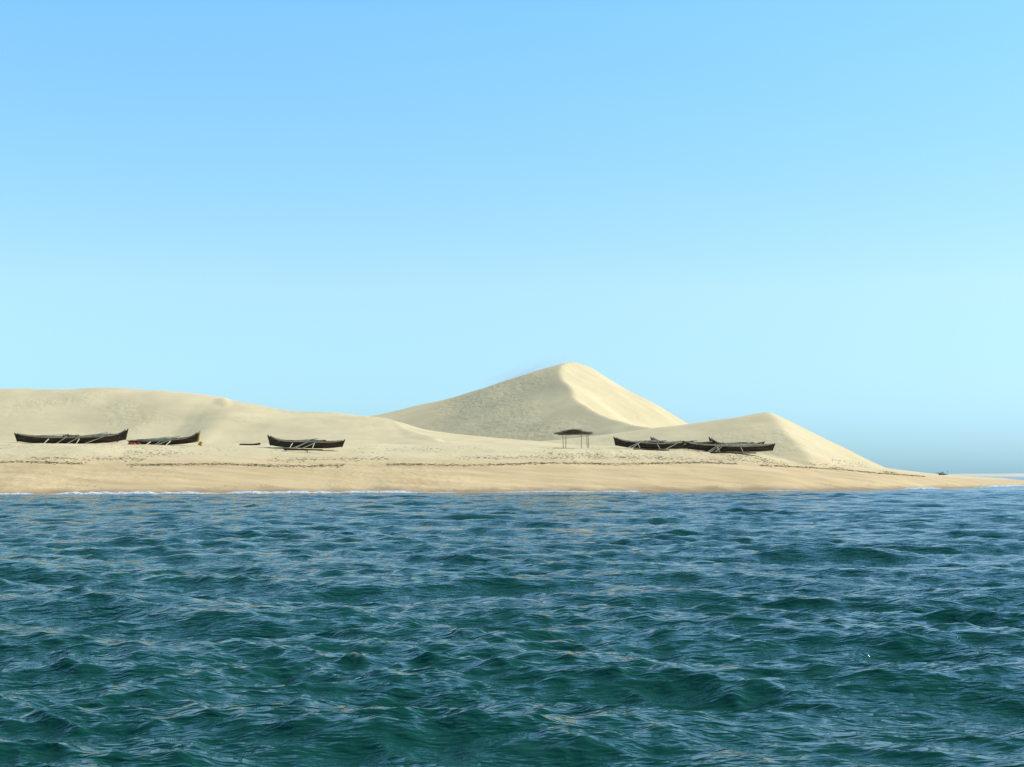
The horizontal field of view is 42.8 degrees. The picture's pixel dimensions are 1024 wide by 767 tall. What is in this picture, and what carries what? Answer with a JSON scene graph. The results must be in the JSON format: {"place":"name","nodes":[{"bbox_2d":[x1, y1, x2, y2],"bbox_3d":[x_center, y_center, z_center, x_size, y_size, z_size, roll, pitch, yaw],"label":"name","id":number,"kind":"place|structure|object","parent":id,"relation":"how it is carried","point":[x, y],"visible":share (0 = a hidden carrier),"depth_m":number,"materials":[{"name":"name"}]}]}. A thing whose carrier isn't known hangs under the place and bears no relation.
{"place":"outdoors","nodes":[
{"label":"outdoors","id":0,"kind":"place"},
{"bbox_2d":[0,476,1023,766],"bbox_3d":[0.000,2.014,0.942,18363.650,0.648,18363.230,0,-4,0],"label":"sea water","id":1,"kind":"structure","parent":0,"point":[824,628],"depth_m":16.91,"materials":[{"name":"teal liquid"}]},
{"bbox_2d":[0,362,1023,493],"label":"sand dune terrain","id":2,"kind":"structure","parent":0,"point":[528,414],"depth_m":190.64,"materials":[{"name":"beige sand"}]},
{"bbox_2d":[14,433,120,443],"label":"outrigger canoe","id":3,"kind":"object","parent":2,"relation":"on","point":[76,439],"visible":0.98,"depth_m":166.44,"materials":[{"name":"brown wood"}]},
{"bbox_2d":[68,429,127,440],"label":"outrigger canoe","id":4,"kind":"object","parent":2,"relation":"on","point":[123,435],"visible":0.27,"depth_m":171.10,"materials":[{"name":"brown wood"}]},
{"bbox_2d":[127,431,200,445],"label":"outrigger canoe","id":5,"kind":"object","parent":2,"relation":"on","point":[172,441],"visible":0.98,"depth_m":167.37,"materials":[{"name":"brown wood"}]},
{"bbox_2d":[239,443,260,444],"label":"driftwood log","id":6,"kind":"object","parent":2,"relation":"on","point":[251,444],"visible":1,"depth_m":167.75,"materials":[{"name":"grey wood"}]},
{"bbox_2d":[267,435,344,450],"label":"outrigger canoe","id":7,"kind":"object","parent":2,"relation":"on","point":[295,444],"visible":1,"depth_m":165.38,"materials":[{"name":"brown wood"}]},
{"bbox_2d":[0,443,955,487],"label":"seaweed wrack","id":8,"kind":"object","parent":2,"relation":"on","point":[337,466],"visible":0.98,"depth_m":163.66,"materials":[{"name":"brown plant"}]},
{"bbox_2d":[554,429,593,447],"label":"thatched shelter","id":9,"kind":"object","parent":2,"relation":"on","point":[574,432],"visible":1,"depth_m":183.10,"materials":[{"name":"plant"}]},
{"bbox_2d":[613,437,683,450],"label":"outrigger canoe","id":10,"kind":"object","parent":2,"relation":"on","point":[661,445],"visible":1,"depth_m":185.31,"materials":[{"name":"brown wood"}]},
{"bbox_2d":[650,437,714,448],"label":"outrigger canoe","id":11,"kind":"object","parent":2,"relation":"on","point":[692,441],"visible":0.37,"depth_m":189.56,"materials":[{"name":"brown wood"}]},
{"bbox_2d":[686,441,774,453],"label":"outrigger canoe","id":12,"kind":"object","parent":2,"relation":"on","point":[740,448],"visible":1,"depth_m":185.34,"materials":[{"name":"brown wood"}]},
{"bbox_2d":[709,437,764,443],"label":"outrigger canoe","id":13,"kind":"object","parent":2,"relation":"on","point":[712,440],"visible":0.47,"depth_m":189.63,"materials":[{"name":"brown wood"}]},
{"bbox_2d":[0,0,1023,473],"label":"sky","id":14,"kind":"structure","parent":0,"point":[809,214],"materials":[{"name":"blue"}]},
{"bbox_2d":[946,474,1023,475],"bbox_3d":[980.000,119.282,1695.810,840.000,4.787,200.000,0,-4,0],"label":"distant shore","id":15,"kind":"structure","parent":0,"point":[988,474],"depth_m":1627.03,"materials":[{"name":"beige sand"}]}
]}

